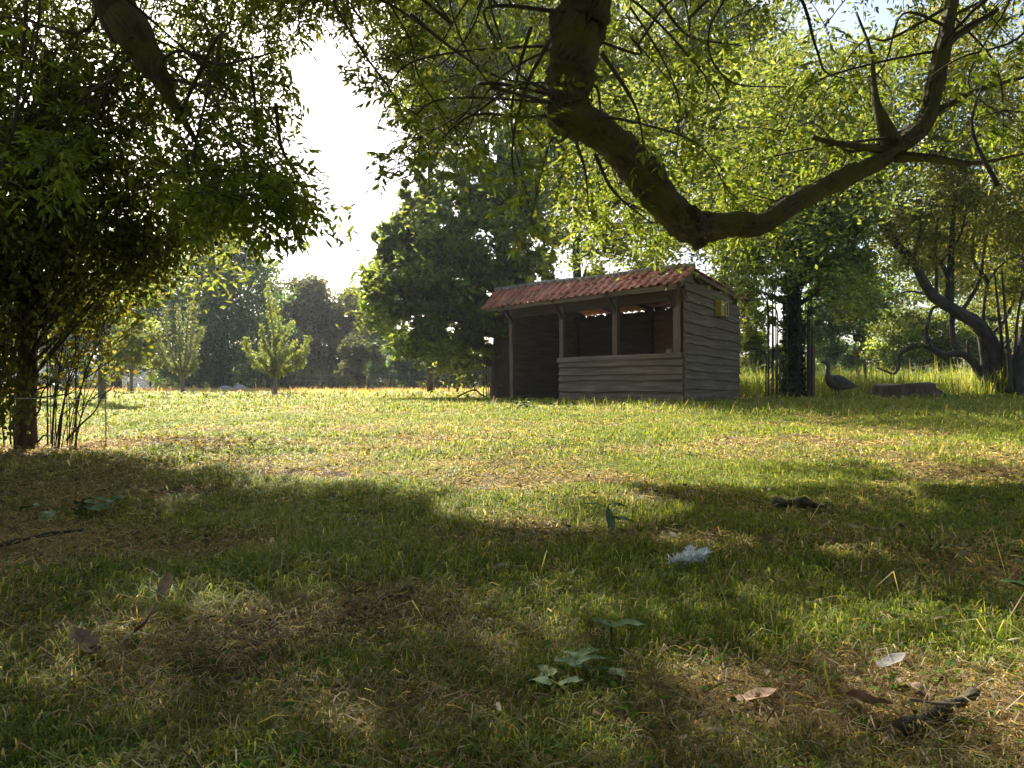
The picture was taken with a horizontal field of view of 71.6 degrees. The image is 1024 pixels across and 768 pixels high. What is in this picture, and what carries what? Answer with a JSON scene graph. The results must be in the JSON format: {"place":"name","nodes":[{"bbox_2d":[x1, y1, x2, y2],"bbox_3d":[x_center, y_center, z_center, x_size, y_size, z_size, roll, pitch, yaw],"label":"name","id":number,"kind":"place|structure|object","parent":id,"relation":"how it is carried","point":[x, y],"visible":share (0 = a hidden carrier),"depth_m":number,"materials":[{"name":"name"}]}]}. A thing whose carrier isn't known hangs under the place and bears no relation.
{"place":"outdoors","nodes":[
{"label":"outdoors","id":0,"kind":"place"},
{"bbox_2d":[10,383,489,392],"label":"seed grass","id":1,"kind":"structure","parent":0,"point":[161,389],"depth_m":33.77,"materials":[{"name":"plant"}]},
{"bbox_2d":[0,387,1023,767],"bbox_3d":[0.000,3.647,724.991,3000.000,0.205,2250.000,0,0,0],"label":"ground","id":2,"kind":"structure","parent":0,"point":[484,630],"depth_m":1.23,"materials":[{"name":"green plant"}]},
{"bbox_2d":[0,528,83,546],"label":"stick","id":3,"kind":"object","parent":2,"relation":"on","point":[44,533],"visible":0.87,"depth_m":2.12,"materials":[{"name":"brown wood"}]},
{"bbox_2d":[3,298,94,373],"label":"broadleaf tree","id":4,"kind":"object","parent":2,"relation":"on","point":[43,357],"visible":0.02,"depth_m":45.80,"materials":[{"name":"green plant"}]},
{"bbox_2d":[0,398,106,443],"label":"cord fence","id":5,"kind":"object","parent":2,"relation":"on","point":[73,399],"visible":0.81,"depth_m":4.90,"materials":[{"name":"fabric"}]},
{"bbox_2d":[51,360,58,392],"bbox_3d":[-14.163,-0.149,21.996,0.200,1.295,0.177,0,0,23],"label":"tree stake","id":6,"kind":"object","parent":2,"relation":"on","point":[53,385],"visible":0.21,"depth_m":21.93,"materials":[{"name":"wood"}]},
{"bbox_2d":[19,496,123,523],"bbox_3d":[-1.545,0.436,2.549,0.302,0.070,0.312,0,0,38],"label":"broadleaf weed","id":7,"kind":"object","parent":2,"relation":"on","point":[95,506],"visible":0.93,"depth_m":2.52,"materials":[{"name":"green plant"}]},
{"bbox_2d":[0,247,163,450],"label":"hazel shrub","id":8,"kind":"object","parent":2,"relation":"on","point":[78,367],"visible":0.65,"depth_m":4.87,"materials":[{"name":"green plant"}]},
{"bbox_2d":[68,626,101,651],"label":"fallen leaf","id":9,"kind":"object","parent":2,"relation":"on","point":[79,636],"visible":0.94,"depth_m":1.17,"materials":[{"name":"plant"}]},
{"bbox_2d":[103,358,105,402],"bbox_3d":[-7.284,0.007,12.701,0.047,0.931,0.046,0,0,-26],"label":"tree stake","id":10,"kind":"object","parent":2,"relation":"on","point":[104,396],"visible":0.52,"depth_m":12.68,"materials":[{"name":"brown wood"}]},
{"bbox_2d":[46,278,166,401],"bbox_3d":[-7.479,-0.900,12.986,2.490,2.636,1.212,0,0,0],"label":"young tree","id":11,"kind":"object","parent":2,"relation":"on","point":[156,305],"visible":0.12,"depth_m":12.95,"materials":[{"name":"green plant"}]},
{"bbox_2d":[37,279,186,388],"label":"broadleaf tree","id":12,"kind":"object","parent":2,"relation":"on","point":[119,383],"visible":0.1,"depth_m":41.46,"materials":[{"name":"green plant"}]},
{"bbox_2d":[103,317,166,393],"bbox_3d":[-12.883,-0.960,23.945,2.206,2.833,1.879,0,0,-31],"label":"young tree","id":13,"kind":"object","parent":2,"relation":"on","point":[140,342],"visible":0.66,"depth_m":23.87,"materials":[{"name":"green plant"}]},
{"bbox_2d":[124,600,157,639],"bbox_3d":[-0.636,0.403,1.212,0.048,0.062,0.045,0,0,16],"label":"twig","id":14,"kind":"object","parent":2,"relation":"on","point":[142,624],"visible":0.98,"depth_m":1.21,"materials":[{"name":"wood"}]},
{"bbox_2d":[156,572,172,601],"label":"fallen leaf","id":15,"kind":"object","parent":2,"relation":"on","point":[165,584],"visible":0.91,"depth_m":1.43,"materials":[{"name":"plant"}]},
{"bbox_2d":[0,0,328,454],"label":"field maple","id":16,"kind":"object","parent":2,"relation":"on","point":[129,241],"visible":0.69,"depth_m":4.73,"materials":[{"name":"green plant"}]},
{"bbox_2d":[153,300,206,392],"bbox_3d":[-11.226,-1.190,24.078,1.563,3.310,1.538,0,0,-18],"label":"young tree","id":17,"kind":"object","parent":2,"relation":"on","point":[190,365],"visible":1,"depth_m":23.86,"materials":[{"name":"green plant"}]},
{"bbox_2d":[112,218,299,389],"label":"broadleaf tree","id":18,"kind":"object","parent":2,"relation":"on","point":[224,334],"visible":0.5,"depth_m":40.05,"materials":[{"name":"green plant"}]},
{"bbox_2d":[219,386,231,389],"bbox_3d":[-14.545,0.270,35.999,0.980,0.380,0.985,0,0,0],"label":"boulder","id":19,"kind":"object","parent":2,"relation":"on","point":[225,387],"visible":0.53,"depth_m":35.73,"materials":[{"name":"grey stone"}]},
{"bbox_2d":[232,384,246,390],"bbox_3d":[-13.802,0.242,35.999,0.782,0.445,0.985,0,0,0],"label":"boulder","id":20,"kind":"object","parent":2,"relation":"on","point":[239,386],"visible":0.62,"depth_m":35.77,"materials":[{"name":"grey stone"}]},
{"bbox_2d":[3,365,478,389],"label":"field hedge","id":21,"kind":"object","parent":2,"relation":"on","point":[327,378],"visible":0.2,"depth_m":42.96,"materials":[{"name":"green plant"}]},
{"bbox_2d":[271,378,272,392],"bbox_3d":[-7.778,0.147,23.000,0.046,0.710,0.047,0,0,-25],"label":"tree stake","id":22,"kind":"object","parent":2,"relation":"on","point":[271,385],"visible":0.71,"depth_m":22.99,"materials":[{"name":"brown wood"}]},
{"bbox_2d":[242,314,303,388],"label":"broadleaf tree","id":23,"kind":"object","parent":2,"relation":"on","point":[295,336],"visible":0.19,"depth_m":42.77,"materials":[{"name":"green plant"}]},
{"bbox_2d":[241,277,312,393],"bbox_3d":[-7.778,-1.438,23.094,1.798,3.786,2.300,0,0,-42],"label":"young tree","id":24,"kind":"object","parent":2,"relation":"on","point":[276,365],"visible":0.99,"depth_m":22.92,"materials":[{"name":"green plant"}]},
{"bbox_2d":[76,372,480,389],"bbox_3d":[-13.192,-0.050,38.517,24.996,1.254,0.138,0,0,0],"label":"field fence","id":25,"kind":"object","parent":2,"relation":"on","point":[322,380],"visible":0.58,"depth_m":38.46,"materials":[{"name":"brown wood"}]},
{"bbox_2d":[265,270,380,388],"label":"broadleaf tree","id":26,"kind":"object","parent":2,"relation":"on","point":[317,313],"visible":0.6,"depth_m":46.07,"materials":[{"name":"green plant"}]},
{"bbox_2d":[328,332,388,388],"bbox_3d":[-7.978,-1.104,36.886,2.305,3.246,2.872,0,0,-42],"label":"broadleaf tree","id":27,"kind":"object","parent":2,"relation":"on","point":[356,354],"visible":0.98,"depth_m":36.60,"materials":[{"name":"green plant"}]},
{"bbox_2d":[337,284,404,386],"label":"broadleaf tree","id":28,"kind":"object","parent":2,"relation":"on","point":[382,342],"visible":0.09,"depth_m":57.15,"materials":[{"name":"green plant"}]},
{"bbox_2d":[363,584,413,611],"bbox_3d":[-0.255,0.450,1.474,0.034,0.042,0.141,0,0,28],"label":"turf clod","id":29,"kind":"object","parent":2,"relation":"on","point":[392,595],"visible":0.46,"depth_m":1.46,"materials":[{"name":"brown soil"}]},
{"bbox_2d":[363,329,492,388],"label":"broadleaf tree","id":30,"kind":"object","parent":2,"relation":"on","point":[401,368],"visible":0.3,"depth_m":41.68,"materials":[{"name":"green plant"}]},
{"bbox_2d":[433,356,464,390],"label":"young tree","id":31,"kind":"object","parent":2,"relation":"on","point":[447,369],"visible":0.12,"depth_m":32.90,"materials":[{"name":"green plant"}]},
{"bbox_2d":[326,120,582,397],"bbox_3d":[-1.470,-3.174,17.925,6.355,7.252,4.413,0,0,0],"label":"maple tree","id":32,"kind":"object","parent":2,"relation":"on","point":[432,262],"visible":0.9,"depth_m":17.70,"materials":[{"name":"green plant"}]},
{"bbox_2d":[380,0,541,392],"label":"tall tree","id":33,"kind":"object","parent":2,"relation":"on","point":[446,63],"visible":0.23,"depth_m":24.42,"materials":[{"name":"green plant"}]},
{"bbox_2d":[458,381,487,397],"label":"fallen branch","id":34,"kind":"object","parent":2,"relation":"on","point":[466,392],"visible":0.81,"depth_m":17.18,"materials":[{"name":"brown wood"}]},
{"bbox_2d":[4,354,971,387],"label":"woods","id":35,"kind":"object","parent":2,"relation":"on","point":[141,381],"visible":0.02,"depth_m":233.21,"materials":[{"name":"green plant"}]},
{"bbox_2d":[477,296,509,397],"bbox_3d":[-0.327,-0.873,18.210,1.406,2.737,1.416,0,0,0],"label":"tree guard","id":36,"kind":"object","parent":2,"relation":"on","point":[495,377],"visible":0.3,"depth_m":17.82,"materials":[{"name":"wood"}]},
{"bbox_2d":[0,0,1023,275],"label":"ash tree","id":37,"kind":"object","parent":2,"relation":"on","point":[238,192],"visible":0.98,"depth_m":4.58,"materials":[{"name":"green plant"}]},
{"bbox_2d":[0,442,1023,767],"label":"clover","id":38,"kind":"object","parent":2,"relation":"on","point":[498,674],"visible":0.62,"depth_m":1.33,"materials":[{"name":"green plant"}]},
{"bbox_2d":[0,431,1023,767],"bbox_3d":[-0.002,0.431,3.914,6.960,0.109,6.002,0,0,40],"label":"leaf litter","id":39,"kind":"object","parent":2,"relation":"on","point":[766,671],"visible":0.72,"depth_m":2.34,"materials":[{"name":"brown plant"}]},
{"bbox_2d":[514,401,530,407],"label":"broadleaf weed","id":40,"kind":"object","parent":2,"relation":"on","point":[525,403],"visible":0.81,"depth_m":10.48,"materials":[{"name":"green plant"}]},
{"bbox_2d":[529,664,582,690],"bbox_3d":[0.051,0.442,1.057,0.065,0.028,0.093,0,0,-42],"label":"broadleaf weed","id":41,"kind":"object","parent":2,"relation":"on","point":[545,678],"visible":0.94,"depth_m":1.05,"materials":[{"name":"green plant"}]},
{"bbox_2d":[548,402,575,406],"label":"broadleaf weed","id":42,"kind":"object","parent":2,"relation":"on","point":[574,403],"visible":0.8,"depth_m":10.31,"materials":[{"name":"green plant"}]},
{"bbox_2d":[476,0,682,277],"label":"tall tree","id":43,"kind":"object","parent":2,"relation":"on","point":[593,267],"visible":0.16,"depth_m":23.44,"materials":[{"name":"green plant"}]},
{"bbox_2d":[555,646,625,677],"bbox_3d":[0.117,0.436,1.100,0.104,0.040,0.108,0,0,0],"label":"broadleaf weed","id":44,"kind":"object","parent":2,"relation":"on","point":[579,658],"visible":0.98,"depth_m":1.09,"materials":[{"name":"green plant"}]},
{"bbox_2d":[577,502,632,530],"bbox_3d":[0.296,0.416,2.244,0.203,0.089,0.115,0,0,45],"label":"broadleaf weed","id":45,"kind":"object","parent":2,"relation":"on","point":[610,517],"visible":0.98,"depth_m":2.20,"materials":[{"name":"green plant"}]},
{"bbox_2d":[594,619,644,643],"bbox_3d":[0.188,0.433,1.241,0.090,0.039,0.034,0,0,0],"label":"broadleaf weed","id":46,"kind":"object","parent":2,"relation":"on","point":[627,622],"visible":1,"depth_m":1.25,"materials":[{"name":"green plant"}]},
{"bbox_2d":[481,263,767,401],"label":"wooden shed","id":47,"kind":"structure","parent":2,"relation":"on","point":[682,345],"depth_m":14.75,"materials":[{"name":"brown wood"}]},
{"bbox_2d":[715,300,728,317],"bbox_3d":[4.210,-1.511,14.219,0.145,0.330,0.380,0,0,37],"label":"wall box","id":48,"kind":"object","parent":47,"relation":"attached to","point":[719,307],"visible":0.94,"depth_m":14.10,"materials":[{"name":"yellow plastic"}]},
{"bbox_2d":[665,547,712,565],"bbox_3d":[0.433,0.432,1.744,0.125,0.067,0.055,0,0,-17],"label":"feather","id":49,"kind":"object","parent":2,"relation":"on","point":[696,555],"visible":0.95,"depth_m":1.74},
{"bbox_2d":[683,544,696,555],"bbox_3d":[0.455,0.434,1.819,0.040,0.042,0.089,0,0,22],"label":"feather","id":50,"kind":"object","parent":2,"relation":"on","point":[689,547],"visible":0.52,"depth_m":1.82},
{"bbox_2d":[699,547,711,551],"bbox_3d":[0.496,0.438,1.844,0.056,0.027,0.024,0,0,-27],"label":"feather","id":51,"kind":"object","parent":2,"relation":"on","point":[704,549],"visible":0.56,"depth_m":1.84,"materials":[{"name":"white"}]},
{"bbox_2d":[620,0,822,371],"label":"tall tree","id":52,"kind":"object","parent":2,"relation":"on","point":[750,329],"visible":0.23,"depth_m":25.37,"materials":[{"name":"green plant"}]},
{"bbox_2d":[519,7,959,397],"bbox_3d":[5.297,-3.758,14.339,6.524,8.389,12.193,0,0,35],"label":"ivy tree","id":53,"kind":"object","parent":2,"relation":"on","point":[800,255],"visible":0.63,"depth_m":12.90,"materials":[{"name":"green plant"}]},
{"bbox_2d":[735,687,776,700],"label":"fallen leaf","id":54,"kind":"object","parent":2,"relation":"on","point":[765,692],"visible":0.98,"depth_m":1.01,"materials":[{"name":"beige plant"}]},
{"bbox_2d":[737,301,782,377],"bbox_3d":[9.195,-1.608,26.933,2.745,4.176,1.829,0,0,0],"label":"shrub","id":55,"kind":"object","parent":2,"relation":"on","point":[758,341],"visible":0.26,"depth_m":26.69,"materials":[{"name":"green plant"}]},
{"bbox_2d":[749,268,832,397],"bbox_3d":[6.945,-1.180,17.908,2.090,3.345,2.088,0,0,0],"label":"tree guard","id":56,"kind":"object","parent":2,"relation":"on","point":[776,349],"visible":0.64,"depth_m":17.50,"materials":[{"name":"metal"}]},
{"bbox_2d":[770,496,826,511],"bbox_3d":[1.023,0.430,2.536,0.189,0.060,0.043,0,0,22],"label":"turf clod","id":57,"kind":"object","parent":2,"relation":"on","point":[803,501],"visible":0.8,"depth_m":2.53,"materials":[{"name":"brown soil"}]},
{"bbox_2d":[808,346,814,396],"bbox_3d":[7.411,-0.224,17.601,0.150,1.448,0.150,0,0,0],"label":"fence post","id":58,"kind":"object","parent":2,"relation":"on","point":[813,384],"visible":0.57,"depth_m":17.53,"materials":[{"name":"brown wood"}]},
{"bbox_2d":[778,274,897,376],"bbox_3d":[16.360,-3.260,36.128,5.839,7.550,3.955,0,0,0],"label":"broadleaf tree","id":59,"kind":"object","parent":2,"relation":"on","point":[829,349],"visible":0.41,"depth_m":35.48,"materials":[{"name":"green plant"}]},
{"bbox_2d":[820,360,856,394],"bbox_3d":[8.113,-0.108,17.611,0.993,0.968,0.380,0,0,-7],"label":"goose","id":60,"kind":"object","parent":2,"relation":"on","point":[835,382],"visible":0.94,"depth_m":17.50},
{"bbox_2d":[853,345,859,376],"bbox_3d":[10.230,-0.317,21.002,0.266,1.645,0.089,0,0,0],"label":"fence post","id":61,"kind":"object","parent":2,"relation":"on","point":[855,358],"visible":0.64,"depth_m":20.97,"materials":[{"name":"wood"}]},
{"bbox_2d":[740,356,973,394],"bbox_3d":[10.849,-0.112,19.543,9.313,1.301,0.069,0,0,-3],"label":"wire fence","id":62,"kind":"object","parent":2,"relation":"on","point":[837,366],"visible":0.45,"depth_m":19.42,"materials":[{"name":"grey metal"}]},
{"bbox_2d":[864,362,866,377],"bbox_3d":[10.614,-0.076,21.300,0.081,1.155,0.069,0,0,0],"label":"fence post","id":63,"kind":"object","parent":2,"relation":"on","point":[865,367],"visible":0.45,"depth_m":21.28,"materials":[{"name":"brown wood"}]},
{"bbox_2d":[845,689,892,704],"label":"fallen leaf","id":64,"kind":"object","parent":2,"relation":"on","point":[861,695],"visible":1,"depth_m":0.94,"materials":[{"name":"brown plant"}]},
{"bbox_2d":[876,653,904,666],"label":"fallen leaf","id":65,"kind":"object","parent":2,"relation":"on","point":[892,658],"visible":0.99,"depth_m":1.10,"materials":[{"name":"beige plant"}]},
{"bbox_2d":[872,382,945,398],"bbox_3d":[10.069,0.223,17.916,2.023,0.551,1.347,0,0,0],"label":"trough","id":66,"kind":"object","parent":2,"relation":"on","point":[910,389],"visible":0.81,"depth_m":17.40,"materials":[{"name":"grey stone"}]},
{"bbox_2d":[894,677,935,699],"bbox_3d":[0.587,0.445,1.037,0.016,0.023,0.059,0,0,-24],"label":"bark strip","id":67,"kind":"object","parent":2,"relation":"on","point":[920,686],"visible":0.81,"depth_m":1.03,"materials":[{"name":"beige wood"}]},
{"bbox_2d":[813,0,1023,395],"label":"leaning tree","id":68,"kind":"object","parent":2,"relation":"on","point":[956,201],"visible":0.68,"depth_m":19.28,"materials":[{"name":"green plant"}]},
{"bbox_2d":[892,687,979,737],"bbox_3d":[0.575,0.444,0.959,0.178,0.033,0.023,0,0,-28],"label":"rotten wood","id":69,"kind":"object","parent":2,"relation":"on","point":[967,693],"visible":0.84,"depth_m":0.95,"materials":[{"name":"black wood"}]},
{"bbox_2d":[910,697,960,705],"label":"twig","id":70,"kind":"object","parent":69,"relation":"on","point":[939,703],"visible":1,"depth_m":0.95,"materials":[{"name":"wood"}]},
{"bbox_2d":[849,157,1023,374],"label":"broadleaf tree","id":71,"kind":"object","parent":2,"relation":"on","point":[916,298],"visible":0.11,"depth_m":39.50,"materials":[{"name":"green plant"}]},
{"bbox_2d":[859,296,1021,376],"bbox_3d":[18.658,-1.625,30.008,7.879,4.220,3.307,0,0,0],"label":"willow bush","id":72,"kind":"object","parent":2,"relation":"on","point":[886,352],"visible":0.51,"depth_m":29.55,"materials":[{"name":"green plant"}]},
{"bbox_2d":[988,163,1023,395],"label":"multistem tree","id":73,"kind":"object","parent":2,"relation":"on","point":[1014,368],"visible":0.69,"depth_m":18.90,"materials":[{"name":"green plant"}]},
{"bbox_2d":[999,579,1023,586],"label":"broadleaf weed","id":74,"kind":"object","parent":2,"relation":"on","point":[1019,582],"visible":1,"depth_m":1.38,"materials":[{"name":"green plant"}]},
{"bbox_2d":[0,0,1023,385],"label":"sky","id":75,"kind":"structure","parent":0,"point":[331,125],"materials":[{"name":"white"}]},
{"bbox_2d":[739,353,1017,397],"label":"meadow grass","id":76,"kind":"structure","parent":0,"point":[960,379],"depth_m":19.40,"materials":[{"name":"green plant"}]}
]}

